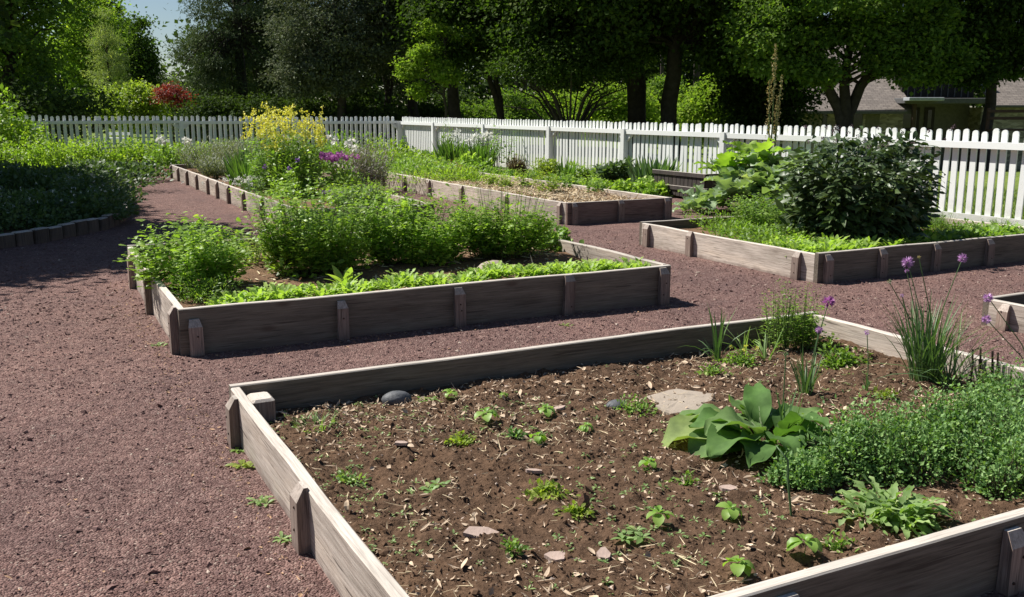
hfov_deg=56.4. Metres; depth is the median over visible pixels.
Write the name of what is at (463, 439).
weed
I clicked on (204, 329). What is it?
raised bed
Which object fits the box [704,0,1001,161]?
shade maple
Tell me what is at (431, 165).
weed mass
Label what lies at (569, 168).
spiky plant
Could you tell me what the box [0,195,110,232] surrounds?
herb bed soil
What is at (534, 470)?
stone chip
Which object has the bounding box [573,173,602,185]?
vegetable plant
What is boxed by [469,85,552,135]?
sunny bush
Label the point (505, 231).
bolting herb
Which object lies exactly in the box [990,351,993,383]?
plant stake
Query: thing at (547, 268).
lettuce
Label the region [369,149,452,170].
weed mass
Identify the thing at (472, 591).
soil clods
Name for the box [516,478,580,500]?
weed
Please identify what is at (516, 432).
weed
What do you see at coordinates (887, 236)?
salad seedling
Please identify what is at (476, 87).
distant wood
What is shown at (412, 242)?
parsley
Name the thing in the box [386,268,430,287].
lettuce
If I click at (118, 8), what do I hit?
spring tree
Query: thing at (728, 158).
rhubarb
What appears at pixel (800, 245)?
salad seedling
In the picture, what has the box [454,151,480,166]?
border plant
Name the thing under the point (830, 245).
salad seedling
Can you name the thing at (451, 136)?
border plant
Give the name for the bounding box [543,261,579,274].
lettuce
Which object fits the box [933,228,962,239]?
salad seedling
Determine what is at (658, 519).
basil seedling
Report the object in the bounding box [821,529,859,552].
weed
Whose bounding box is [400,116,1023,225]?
picket fence
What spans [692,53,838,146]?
dark understory
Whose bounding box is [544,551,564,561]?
stone chip
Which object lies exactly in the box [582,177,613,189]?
ground cover
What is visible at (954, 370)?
chive clump
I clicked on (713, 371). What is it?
weed
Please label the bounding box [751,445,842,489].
thyme
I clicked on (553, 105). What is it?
sunny bush
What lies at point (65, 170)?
herb bush
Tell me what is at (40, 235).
block edging
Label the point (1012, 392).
thyme
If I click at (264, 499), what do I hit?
gravel weed
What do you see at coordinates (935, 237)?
salad seedling
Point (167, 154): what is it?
white peony
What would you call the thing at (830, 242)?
salad seedling
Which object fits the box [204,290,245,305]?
lettuce
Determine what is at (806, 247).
salad seedling
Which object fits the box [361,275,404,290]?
lettuce
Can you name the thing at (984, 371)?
young plant
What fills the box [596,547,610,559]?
stone chip
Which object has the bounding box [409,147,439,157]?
border plant
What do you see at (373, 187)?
leafy herb
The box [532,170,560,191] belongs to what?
vegetable plant
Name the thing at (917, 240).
salad seedling
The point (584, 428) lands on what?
basil seedling
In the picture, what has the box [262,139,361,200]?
dark leafy bush
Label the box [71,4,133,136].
pale conifer
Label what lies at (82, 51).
young spring tree
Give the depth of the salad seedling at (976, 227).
9.97 m
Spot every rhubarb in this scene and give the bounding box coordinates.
[672,149,819,213]
[694,137,790,171]
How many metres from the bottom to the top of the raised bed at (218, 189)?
0.356 m
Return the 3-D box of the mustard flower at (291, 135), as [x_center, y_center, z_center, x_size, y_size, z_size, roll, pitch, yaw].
[-3.472,-2.376,15.042,1.687,1.441,1.419,0,11,0]
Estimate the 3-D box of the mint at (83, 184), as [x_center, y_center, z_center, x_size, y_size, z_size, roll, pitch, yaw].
[-6.264,-1.670,14.393,1.472,0.573,2.119,0,11,0]
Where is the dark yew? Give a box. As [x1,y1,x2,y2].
[110,6,184,132]
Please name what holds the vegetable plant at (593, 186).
on the raised bed at (652, 207)
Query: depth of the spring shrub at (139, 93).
43.69 m
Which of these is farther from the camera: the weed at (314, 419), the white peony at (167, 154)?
the white peony at (167, 154)
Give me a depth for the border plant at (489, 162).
21.62 m
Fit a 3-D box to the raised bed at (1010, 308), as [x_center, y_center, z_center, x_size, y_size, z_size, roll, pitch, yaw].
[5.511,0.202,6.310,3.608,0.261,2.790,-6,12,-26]
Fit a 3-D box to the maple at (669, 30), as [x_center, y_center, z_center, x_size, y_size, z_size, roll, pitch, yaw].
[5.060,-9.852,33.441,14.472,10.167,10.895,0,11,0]
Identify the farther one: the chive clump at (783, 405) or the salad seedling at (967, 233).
the salad seedling at (967, 233)
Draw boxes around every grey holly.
[239,0,417,147]
[330,15,466,143]
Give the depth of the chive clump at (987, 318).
4.59 m
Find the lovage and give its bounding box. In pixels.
[230,161,387,279]
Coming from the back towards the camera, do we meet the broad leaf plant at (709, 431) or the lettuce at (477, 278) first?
the lettuce at (477, 278)
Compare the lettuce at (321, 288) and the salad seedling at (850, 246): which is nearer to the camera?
the lettuce at (321, 288)
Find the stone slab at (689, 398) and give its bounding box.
[647,389,714,414]
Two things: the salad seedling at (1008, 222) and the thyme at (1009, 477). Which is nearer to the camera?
the thyme at (1009, 477)
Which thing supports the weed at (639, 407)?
on the raised bed at (977, 557)
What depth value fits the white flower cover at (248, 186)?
15.16 m
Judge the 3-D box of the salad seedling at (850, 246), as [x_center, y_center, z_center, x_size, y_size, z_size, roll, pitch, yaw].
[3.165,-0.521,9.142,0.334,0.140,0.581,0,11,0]
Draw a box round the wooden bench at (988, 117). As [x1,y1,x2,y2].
[985,108,1023,132]
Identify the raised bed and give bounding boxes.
[127,224,670,356]
[169,164,434,228]
[225,311,1023,596]
[334,161,671,224]
[639,214,1023,283]
[981,292,1023,333]
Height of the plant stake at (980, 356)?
0.193 m
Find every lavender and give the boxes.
[170,136,256,171]
[192,151,240,178]
[211,133,293,159]
[328,137,395,189]
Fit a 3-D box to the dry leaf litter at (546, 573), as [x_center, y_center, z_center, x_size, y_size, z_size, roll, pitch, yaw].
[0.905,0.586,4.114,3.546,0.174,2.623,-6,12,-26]
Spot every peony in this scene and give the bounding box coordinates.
[143,134,192,168]
[584,155,640,183]
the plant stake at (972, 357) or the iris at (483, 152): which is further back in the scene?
the iris at (483, 152)
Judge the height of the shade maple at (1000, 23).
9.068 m
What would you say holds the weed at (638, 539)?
on the raised bed at (977, 557)
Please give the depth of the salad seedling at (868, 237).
9.22 m
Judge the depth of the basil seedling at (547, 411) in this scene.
4.43 m
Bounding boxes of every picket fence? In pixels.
[0,115,400,159]
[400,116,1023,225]
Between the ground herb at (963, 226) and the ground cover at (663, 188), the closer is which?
the ground herb at (963, 226)
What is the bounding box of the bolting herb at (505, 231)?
[440,167,561,260]
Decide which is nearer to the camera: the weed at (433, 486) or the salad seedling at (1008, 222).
the weed at (433, 486)
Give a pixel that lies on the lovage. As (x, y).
(316, 244)
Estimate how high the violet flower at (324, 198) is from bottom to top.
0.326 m
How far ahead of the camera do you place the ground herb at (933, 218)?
10.94 m
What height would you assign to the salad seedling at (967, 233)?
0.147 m
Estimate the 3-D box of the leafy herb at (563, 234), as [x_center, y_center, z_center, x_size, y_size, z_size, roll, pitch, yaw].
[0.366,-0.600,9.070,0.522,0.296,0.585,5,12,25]
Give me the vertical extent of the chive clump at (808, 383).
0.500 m
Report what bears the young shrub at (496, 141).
on the gravel path
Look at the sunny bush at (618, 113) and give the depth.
56.25 m
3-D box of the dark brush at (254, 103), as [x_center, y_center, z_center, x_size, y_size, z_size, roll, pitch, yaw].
[-9.809,-7.112,39.312,5.019,2.937,4.199,0,11,0]
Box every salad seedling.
[771,236,823,252]
[786,240,837,251]
[814,238,852,250]
[817,237,846,251]
[819,233,879,248]
[823,234,860,249]
[844,235,882,247]
[856,237,905,245]
[861,236,906,246]
[877,232,909,244]
[880,234,921,243]
[900,234,929,243]
[913,230,945,241]
[914,231,939,242]
[923,229,964,240]
[932,228,985,238]
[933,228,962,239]
[948,227,984,236]
[949,228,984,237]
[960,225,1003,236]
[971,225,1010,234]
[972,223,1011,235]
[988,223,1023,234]
[994,223,1023,232]
[998,220,1022,229]
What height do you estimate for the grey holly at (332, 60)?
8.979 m
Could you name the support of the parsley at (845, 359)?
on the raised bed at (977, 557)
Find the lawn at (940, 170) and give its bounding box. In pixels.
[45,124,1023,218]
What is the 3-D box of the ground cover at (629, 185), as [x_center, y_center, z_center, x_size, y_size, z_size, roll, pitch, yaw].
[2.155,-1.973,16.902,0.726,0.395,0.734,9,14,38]
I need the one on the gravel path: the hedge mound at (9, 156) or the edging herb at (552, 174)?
the edging herb at (552, 174)
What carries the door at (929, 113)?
in the stone house
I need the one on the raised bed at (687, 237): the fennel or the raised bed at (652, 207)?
the fennel
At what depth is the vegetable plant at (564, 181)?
15.62 m
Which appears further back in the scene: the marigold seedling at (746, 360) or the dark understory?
the dark understory
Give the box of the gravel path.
[0,167,1023,596]
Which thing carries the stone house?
on the lawn at (940, 170)
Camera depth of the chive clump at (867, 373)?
4.76 m
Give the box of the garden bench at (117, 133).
[105,132,129,150]
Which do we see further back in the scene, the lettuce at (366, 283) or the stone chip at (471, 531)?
the lettuce at (366, 283)
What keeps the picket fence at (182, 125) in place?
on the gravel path
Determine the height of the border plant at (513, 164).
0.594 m
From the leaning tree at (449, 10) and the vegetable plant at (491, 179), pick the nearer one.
the vegetable plant at (491, 179)
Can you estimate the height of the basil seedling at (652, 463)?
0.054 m
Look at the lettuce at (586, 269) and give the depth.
7.48 m
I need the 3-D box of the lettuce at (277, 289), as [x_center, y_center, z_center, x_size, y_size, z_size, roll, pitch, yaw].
[-1.610,-0.054,6.469,0.406,0.124,0.461,0,11,0]
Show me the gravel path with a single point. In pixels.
(174, 197)
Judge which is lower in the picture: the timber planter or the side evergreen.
the timber planter
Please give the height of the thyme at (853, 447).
0.330 m
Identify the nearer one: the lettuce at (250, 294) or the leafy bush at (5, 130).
the lettuce at (250, 294)
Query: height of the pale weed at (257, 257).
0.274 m
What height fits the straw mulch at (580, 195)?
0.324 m
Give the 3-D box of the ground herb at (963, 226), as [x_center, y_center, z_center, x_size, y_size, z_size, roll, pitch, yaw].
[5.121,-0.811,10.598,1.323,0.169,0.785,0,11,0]
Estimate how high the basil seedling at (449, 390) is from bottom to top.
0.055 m
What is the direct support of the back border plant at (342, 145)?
on the lawn at (940, 170)
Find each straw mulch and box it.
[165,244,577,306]
[394,166,649,205]
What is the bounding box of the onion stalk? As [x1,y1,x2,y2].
[776,445,791,515]
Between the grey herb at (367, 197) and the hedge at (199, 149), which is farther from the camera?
the hedge at (199, 149)
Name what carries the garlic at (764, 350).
on the raised bed at (977, 557)
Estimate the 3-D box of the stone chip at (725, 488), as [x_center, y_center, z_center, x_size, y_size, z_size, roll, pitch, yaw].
[0.803,0.704,3.545,0.057,0.013,0.051,-6,13,-28]
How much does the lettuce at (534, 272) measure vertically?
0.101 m
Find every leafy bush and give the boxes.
[0,83,47,156]
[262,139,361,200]
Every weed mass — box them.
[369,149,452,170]
[372,157,500,180]
[389,165,546,182]
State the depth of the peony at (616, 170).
18.47 m
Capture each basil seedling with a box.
[442,388,457,397]
[474,407,498,421]
[529,432,547,443]
[538,403,554,416]
[579,422,592,431]
[638,456,656,468]
[646,505,674,526]
[715,501,741,519]
[722,555,754,576]
[786,533,822,555]
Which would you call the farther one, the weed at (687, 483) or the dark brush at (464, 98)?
the dark brush at (464, 98)
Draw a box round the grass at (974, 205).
[914,181,1023,220]
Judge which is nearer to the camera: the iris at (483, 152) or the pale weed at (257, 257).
the pale weed at (257, 257)
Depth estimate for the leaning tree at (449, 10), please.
35.54 m
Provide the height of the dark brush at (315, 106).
2.640 m
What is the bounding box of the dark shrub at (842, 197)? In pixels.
[765,124,955,241]
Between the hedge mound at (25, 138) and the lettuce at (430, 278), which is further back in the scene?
the hedge mound at (25, 138)
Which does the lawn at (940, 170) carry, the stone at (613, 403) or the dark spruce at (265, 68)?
the dark spruce at (265, 68)
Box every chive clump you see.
[775,353,802,419]
[789,296,834,394]
[861,308,1019,386]
[863,329,869,390]
[881,253,989,383]
[981,292,1023,387]
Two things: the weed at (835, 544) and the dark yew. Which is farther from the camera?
the dark yew
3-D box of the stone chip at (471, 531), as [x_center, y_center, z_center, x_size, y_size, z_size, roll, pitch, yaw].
[-0.099,0.779,3.174,0.126,0.025,0.065,0,11,0]
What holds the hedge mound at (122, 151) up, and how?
on the lawn at (940, 170)
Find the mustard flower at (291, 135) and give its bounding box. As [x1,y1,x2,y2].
[239,101,343,191]
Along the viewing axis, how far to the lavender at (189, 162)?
20.14 m
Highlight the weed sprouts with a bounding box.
[267,347,990,594]
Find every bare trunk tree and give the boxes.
[329,0,420,145]
[375,0,474,143]
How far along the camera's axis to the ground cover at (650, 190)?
15.45 m
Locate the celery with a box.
[114,211,258,291]
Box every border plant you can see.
[199,138,314,154]
[290,147,377,171]
[304,127,397,161]
[330,143,350,153]
[357,135,447,163]
[396,136,412,155]
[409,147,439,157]
[438,119,456,160]
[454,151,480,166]
[471,155,494,171]
[503,153,530,175]
[530,157,560,178]
[563,161,602,181]
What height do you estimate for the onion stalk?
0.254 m
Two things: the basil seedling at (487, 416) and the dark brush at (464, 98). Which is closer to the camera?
the basil seedling at (487, 416)
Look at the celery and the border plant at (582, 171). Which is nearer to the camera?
the celery
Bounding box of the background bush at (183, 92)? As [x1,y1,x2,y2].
[163,74,196,123]
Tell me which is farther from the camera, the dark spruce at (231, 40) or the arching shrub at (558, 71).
the dark spruce at (231, 40)
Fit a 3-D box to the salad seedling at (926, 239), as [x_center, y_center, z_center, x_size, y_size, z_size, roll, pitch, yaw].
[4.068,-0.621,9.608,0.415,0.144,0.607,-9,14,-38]
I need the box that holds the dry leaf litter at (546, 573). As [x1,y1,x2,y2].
[270,334,1023,596]
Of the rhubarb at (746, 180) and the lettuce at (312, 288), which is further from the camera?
the rhubarb at (746, 180)
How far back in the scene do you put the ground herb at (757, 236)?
9.79 m
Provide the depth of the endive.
3.29 m
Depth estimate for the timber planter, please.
16.18 m
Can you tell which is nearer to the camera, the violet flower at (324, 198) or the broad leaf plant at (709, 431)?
the broad leaf plant at (709, 431)
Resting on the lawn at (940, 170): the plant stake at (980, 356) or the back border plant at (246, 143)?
the back border plant at (246, 143)
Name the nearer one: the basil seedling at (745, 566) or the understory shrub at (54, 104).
the basil seedling at (745, 566)
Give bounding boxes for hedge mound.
[0,134,15,154]
[0,137,31,166]
[4,139,85,169]
[14,119,66,160]
[30,135,124,163]
[79,135,150,161]
[122,135,205,163]
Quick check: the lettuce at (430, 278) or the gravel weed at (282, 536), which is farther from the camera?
the lettuce at (430, 278)
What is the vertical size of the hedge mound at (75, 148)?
0.898 m
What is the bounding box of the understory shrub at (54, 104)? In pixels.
[0,62,141,149]
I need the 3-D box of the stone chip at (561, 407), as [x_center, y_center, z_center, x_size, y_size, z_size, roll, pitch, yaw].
[0.226,0.520,4.535,0.058,0.022,0.037,0,11,0]
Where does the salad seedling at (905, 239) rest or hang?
on the raised bed at (687, 237)
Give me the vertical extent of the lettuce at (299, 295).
0.106 m
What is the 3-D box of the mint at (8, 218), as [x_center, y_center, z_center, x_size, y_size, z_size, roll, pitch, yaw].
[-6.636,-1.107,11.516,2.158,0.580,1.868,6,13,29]
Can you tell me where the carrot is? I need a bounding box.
[168,267,242,302]
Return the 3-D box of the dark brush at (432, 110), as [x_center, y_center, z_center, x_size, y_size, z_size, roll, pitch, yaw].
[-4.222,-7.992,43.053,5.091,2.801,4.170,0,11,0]
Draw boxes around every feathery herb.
[757,279,819,349]
[925,211,957,230]
[981,215,1022,223]
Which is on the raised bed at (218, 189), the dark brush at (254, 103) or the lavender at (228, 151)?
the lavender at (228, 151)
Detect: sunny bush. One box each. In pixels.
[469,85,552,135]
[521,89,600,130]
[559,80,660,141]
[646,73,693,145]
[655,73,744,154]
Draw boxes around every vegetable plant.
[482,173,499,184]
[493,175,516,186]
[514,165,543,187]
[523,168,542,179]
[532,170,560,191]
[544,171,575,187]
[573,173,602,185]
[580,176,611,192]
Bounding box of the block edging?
[0,194,131,248]
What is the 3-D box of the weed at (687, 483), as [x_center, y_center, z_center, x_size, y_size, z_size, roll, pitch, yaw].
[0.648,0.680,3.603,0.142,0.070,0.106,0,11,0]
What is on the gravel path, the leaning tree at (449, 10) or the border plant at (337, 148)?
the border plant at (337, 148)
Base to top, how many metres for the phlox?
0.818 m
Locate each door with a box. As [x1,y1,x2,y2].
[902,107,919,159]
[923,107,934,160]
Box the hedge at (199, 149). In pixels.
[163,138,227,166]
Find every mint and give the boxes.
[0,182,140,220]
[0,186,101,229]
[0,190,66,233]
[35,171,147,204]
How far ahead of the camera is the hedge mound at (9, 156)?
22.54 m
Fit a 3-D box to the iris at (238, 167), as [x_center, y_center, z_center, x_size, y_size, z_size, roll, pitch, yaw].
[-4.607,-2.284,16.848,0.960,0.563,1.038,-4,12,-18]
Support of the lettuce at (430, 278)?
on the raised bed at (204, 329)
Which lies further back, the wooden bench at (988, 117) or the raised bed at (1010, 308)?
the wooden bench at (988, 117)
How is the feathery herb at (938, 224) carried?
on the raised bed at (687, 237)
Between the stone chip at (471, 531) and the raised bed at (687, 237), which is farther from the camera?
the raised bed at (687, 237)
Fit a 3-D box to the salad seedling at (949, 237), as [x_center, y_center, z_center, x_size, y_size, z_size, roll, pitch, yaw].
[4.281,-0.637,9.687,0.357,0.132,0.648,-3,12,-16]
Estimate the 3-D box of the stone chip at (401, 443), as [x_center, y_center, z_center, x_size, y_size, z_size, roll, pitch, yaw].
[-0.464,0.609,4.019,0.053,0.028,0.072,0,11,0]
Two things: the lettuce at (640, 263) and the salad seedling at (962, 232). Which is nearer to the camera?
the lettuce at (640, 263)
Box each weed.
[225,230,270,263]
[225,459,254,467]
[230,447,243,453]
[246,495,274,506]
[272,531,291,542]
[290,410,337,433]
[325,467,371,486]
[417,396,437,401]
[419,478,450,492]
[444,430,476,447]
[500,534,528,556]
[505,425,527,438]
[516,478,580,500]
[554,500,596,519]
[611,525,654,543]
[613,393,657,416]
[665,470,701,485]
[694,359,734,376]
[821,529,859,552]
[866,385,900,398]
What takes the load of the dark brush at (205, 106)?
on the lawn at (940, 170)
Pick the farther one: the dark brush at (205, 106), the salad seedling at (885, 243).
the dark brush at (205, 106)
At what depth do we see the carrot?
6.61 m
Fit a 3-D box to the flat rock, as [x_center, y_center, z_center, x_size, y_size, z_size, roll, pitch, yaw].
[-0.169,-0.226,7.689,0.204,0.150,0.488,5,12,22]
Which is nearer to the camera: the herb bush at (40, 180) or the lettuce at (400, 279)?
the lettuce at (400, 279)
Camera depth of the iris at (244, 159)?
17.33 m
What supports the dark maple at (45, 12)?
on the lawn at (940, 170)
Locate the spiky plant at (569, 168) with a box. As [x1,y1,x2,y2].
[552,156,577,175]
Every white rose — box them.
[278,133,339,184]
[318,137,368,186]
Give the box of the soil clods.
[268,338,1017,596]
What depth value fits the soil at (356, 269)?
7.79 m
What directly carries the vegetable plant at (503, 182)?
on the raised bed at (652, 207)
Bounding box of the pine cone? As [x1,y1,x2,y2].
[577,493,589,511]
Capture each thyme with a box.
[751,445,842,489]
[796,381,965,490]
[877,366,1023,481]
[956,426,1023,500]
[960,349,1023,425]
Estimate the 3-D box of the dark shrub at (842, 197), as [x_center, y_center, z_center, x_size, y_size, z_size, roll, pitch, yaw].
[3.541,-1.123,9.775,1.935,1.314,1.934,0,11,0]
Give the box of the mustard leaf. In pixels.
[327,265,362,283]
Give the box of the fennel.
[724,189,795,229]
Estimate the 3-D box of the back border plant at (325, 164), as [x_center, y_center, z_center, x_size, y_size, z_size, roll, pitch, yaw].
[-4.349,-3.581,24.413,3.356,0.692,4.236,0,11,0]
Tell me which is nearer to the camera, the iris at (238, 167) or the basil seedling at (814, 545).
the basil seedling at (814, 545)
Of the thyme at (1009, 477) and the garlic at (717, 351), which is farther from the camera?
the garlic at (717, 351)
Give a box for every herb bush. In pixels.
[0,159,148,202]
[1,161,174,186]
[62,157,174,181]
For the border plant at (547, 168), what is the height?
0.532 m
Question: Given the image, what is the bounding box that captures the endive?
[823,473,956,539]
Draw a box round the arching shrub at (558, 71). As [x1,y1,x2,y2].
[469,27,661,153]
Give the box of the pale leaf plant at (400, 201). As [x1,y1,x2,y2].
[388,199,419,205]
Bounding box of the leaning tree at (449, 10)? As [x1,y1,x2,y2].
[372,0,532,124]
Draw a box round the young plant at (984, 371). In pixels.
[976,369,999,388]
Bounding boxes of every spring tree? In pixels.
[36,0,132,128]
[76,0,175,129]
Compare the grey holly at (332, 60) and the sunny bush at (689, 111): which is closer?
the grey holly at (332, 60)
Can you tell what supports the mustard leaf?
on the raised bed at (204, 329)
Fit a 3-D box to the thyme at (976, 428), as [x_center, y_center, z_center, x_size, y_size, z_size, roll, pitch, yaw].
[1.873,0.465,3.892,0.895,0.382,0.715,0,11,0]
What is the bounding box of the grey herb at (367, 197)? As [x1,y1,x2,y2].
[328,183,394,207]
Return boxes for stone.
[381,391,411,405]
[606,399,625,409]
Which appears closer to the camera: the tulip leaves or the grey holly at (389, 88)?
the tulip leaves
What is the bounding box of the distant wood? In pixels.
[0,0,984,143]
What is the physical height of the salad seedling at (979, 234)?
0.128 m
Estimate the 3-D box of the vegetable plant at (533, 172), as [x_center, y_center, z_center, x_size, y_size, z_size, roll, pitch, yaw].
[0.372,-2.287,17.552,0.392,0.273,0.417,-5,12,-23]
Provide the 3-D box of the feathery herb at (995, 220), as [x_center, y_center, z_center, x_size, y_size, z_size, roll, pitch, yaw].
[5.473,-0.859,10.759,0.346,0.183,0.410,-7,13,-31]
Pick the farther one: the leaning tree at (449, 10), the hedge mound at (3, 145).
the leaning tree at (449, 10)
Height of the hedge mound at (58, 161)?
0.877 m
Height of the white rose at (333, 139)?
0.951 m
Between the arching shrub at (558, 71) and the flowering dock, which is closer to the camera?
the flowering dock
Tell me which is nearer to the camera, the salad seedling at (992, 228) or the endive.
the endive
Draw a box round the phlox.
[319,151,360,194]
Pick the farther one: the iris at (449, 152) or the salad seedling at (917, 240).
the iris at (449, 152)
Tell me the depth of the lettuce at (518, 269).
7.23 m
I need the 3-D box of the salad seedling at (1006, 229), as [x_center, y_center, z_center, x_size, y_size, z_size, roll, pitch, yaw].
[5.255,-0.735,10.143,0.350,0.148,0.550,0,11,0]
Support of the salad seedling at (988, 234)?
on the raised bed at (687, 237)
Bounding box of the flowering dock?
[764,44,783,202]
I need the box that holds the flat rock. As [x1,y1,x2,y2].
[475,260,502,272]
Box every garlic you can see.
[681,304,754,359]
[723,327,749,357]
[734,327,783,360]
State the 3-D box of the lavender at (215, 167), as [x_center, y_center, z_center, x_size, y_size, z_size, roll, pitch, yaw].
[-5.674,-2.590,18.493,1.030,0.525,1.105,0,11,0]
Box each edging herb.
[484,166,507,173]
[502,169,520,176]
[541,172,554,180]
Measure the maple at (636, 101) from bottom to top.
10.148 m
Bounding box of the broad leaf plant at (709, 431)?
[661,382,829,467]
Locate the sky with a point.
(156, 7)
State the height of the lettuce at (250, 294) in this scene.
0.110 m
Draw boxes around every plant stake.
[970,349,973,379]
[977,347,981,382]
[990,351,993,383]
[995,352,998,385]
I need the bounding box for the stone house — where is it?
[762,45,1023,169]
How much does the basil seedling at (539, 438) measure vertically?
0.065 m
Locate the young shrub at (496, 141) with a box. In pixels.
[472,121,517,169]
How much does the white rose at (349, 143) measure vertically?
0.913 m
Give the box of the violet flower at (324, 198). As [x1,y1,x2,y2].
[320,188,341,201]
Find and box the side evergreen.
[0,0,32,38]
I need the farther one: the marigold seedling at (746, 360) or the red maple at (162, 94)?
the red maple at (162, 94)
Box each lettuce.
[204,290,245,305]
[219,286,270,302]
[237,286,278,300]
[247,282,302,300]
[265,283,313,299]
[284,282,340,296]
[304,278,357,296]
[327,279,369,293]
[336,277,378,294]
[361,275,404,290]
[373,272,417,289]
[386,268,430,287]
[404,271,443,285]
[423,270,462,285]
[445,271,477,283]
[460,267,485,281]
[463,263,513,280]
[481,262,515,278]
[483,260,538,277]
[508,263,546,276]
[530,262,567,275]
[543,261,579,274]
[553,258,580,274]
[565,261,601,272]
[576,258,618,271]
[590,258,626,270]
[612,257,644,268]
[623,256,654,268]
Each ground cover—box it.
[554,172,582,184]
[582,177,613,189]
[611,175,653,191]
[627,184,659,195]
[646,179,678,197]
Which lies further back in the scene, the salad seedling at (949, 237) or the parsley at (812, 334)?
the salad seedling at (949, 237)
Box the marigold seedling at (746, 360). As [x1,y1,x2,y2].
[714,345,760,367]
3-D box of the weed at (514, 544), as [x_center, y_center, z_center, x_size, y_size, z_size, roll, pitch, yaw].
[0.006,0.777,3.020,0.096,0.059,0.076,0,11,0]
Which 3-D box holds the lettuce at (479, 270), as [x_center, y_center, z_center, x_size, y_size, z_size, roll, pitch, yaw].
[-0.175,-0.192,7.164,0.403,0.135,0.410,0,11,0]
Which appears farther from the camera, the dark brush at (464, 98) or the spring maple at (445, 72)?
the dark brush at (464, 98)
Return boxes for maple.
[0,0,112,98]
[148,80,198,144]
[387,13,477,140]
[452,0,833,158]
[472,0,701,153]
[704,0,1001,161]
[896,0,1023,170]
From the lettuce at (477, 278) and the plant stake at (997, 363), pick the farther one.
the lettuce at (477, 278)
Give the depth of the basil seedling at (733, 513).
3.28 m
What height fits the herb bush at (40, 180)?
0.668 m
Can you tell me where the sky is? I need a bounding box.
[17,0,982,106]
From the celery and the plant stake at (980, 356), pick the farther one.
the celery
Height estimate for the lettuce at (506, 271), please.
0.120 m
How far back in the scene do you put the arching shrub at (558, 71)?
32.49 m
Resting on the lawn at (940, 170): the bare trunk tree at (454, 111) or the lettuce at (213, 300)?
the bare trunk tree at (454, 111)
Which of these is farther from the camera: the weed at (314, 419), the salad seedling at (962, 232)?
the salad seedling at (962, 232)
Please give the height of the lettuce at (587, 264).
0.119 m
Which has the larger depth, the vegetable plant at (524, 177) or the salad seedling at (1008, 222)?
the vegetable plant at (524, 177)
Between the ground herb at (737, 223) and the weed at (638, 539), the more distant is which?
the ground herb at (737, 223)
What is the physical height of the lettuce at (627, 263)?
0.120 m
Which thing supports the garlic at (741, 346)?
on the raised bed at (977, 557)
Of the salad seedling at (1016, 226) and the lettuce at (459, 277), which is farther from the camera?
the salad seedling at (1016, 226)
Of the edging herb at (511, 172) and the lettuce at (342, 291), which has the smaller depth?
the lettuce at (342, 291)
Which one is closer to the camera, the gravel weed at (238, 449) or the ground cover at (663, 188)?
the gravel weed at (238, 449)
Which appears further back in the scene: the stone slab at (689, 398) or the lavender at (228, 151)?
the lavender at (228, 151)
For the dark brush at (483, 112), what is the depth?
44.78 m
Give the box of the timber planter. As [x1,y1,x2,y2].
[652,169,728,200]
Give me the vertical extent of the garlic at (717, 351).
0.346 m
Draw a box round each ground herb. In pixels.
[682,205,792,234]
[702,220,828,244]
[764,233,833,252]
[917,218,1005,231]
[921,213,947,227]
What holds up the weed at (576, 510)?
on the raised bed at (977, 557)
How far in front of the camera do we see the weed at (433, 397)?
4.71 m
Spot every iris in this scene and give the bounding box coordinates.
[221,144,280,180]
[222,155,269,185]
[432,128,475,163]
[456,130,503,165]
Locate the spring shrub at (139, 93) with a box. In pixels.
[86,76,180,141]
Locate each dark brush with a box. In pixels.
[149,85,263,147]
[216,89,323,146]
[273,94,365,145]
[329,89,414,147]
[393,90,470,142]
[421,82,495,136]
[441,93,527,140]
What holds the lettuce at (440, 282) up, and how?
on the raised bed at (204, 329)
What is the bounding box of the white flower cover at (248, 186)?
[181,172,285,195]
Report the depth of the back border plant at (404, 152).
24.75 m
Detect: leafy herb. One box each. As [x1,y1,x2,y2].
[323,178,399,205]
[535,217,583,251]
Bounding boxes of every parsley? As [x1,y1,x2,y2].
[344,183,477,266]
[772,283,837,349]
[817,339,873,369]
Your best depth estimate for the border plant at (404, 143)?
28.45 m
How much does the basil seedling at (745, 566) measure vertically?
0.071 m
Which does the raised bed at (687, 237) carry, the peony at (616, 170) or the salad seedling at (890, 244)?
the salad seedling at (890, 244)
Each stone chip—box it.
[395,441,407,445]
[463,526,497,537]
[525,468,541,473]
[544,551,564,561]
[553,405,565,410]
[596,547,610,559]
[719,485,736,491]
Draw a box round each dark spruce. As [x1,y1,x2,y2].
[148,0,305,114]
[188,0,332,119]
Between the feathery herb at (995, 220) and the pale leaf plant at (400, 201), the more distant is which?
the pale leaf plant at (400, 201)
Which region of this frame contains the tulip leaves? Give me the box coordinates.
[625,155,682,182]

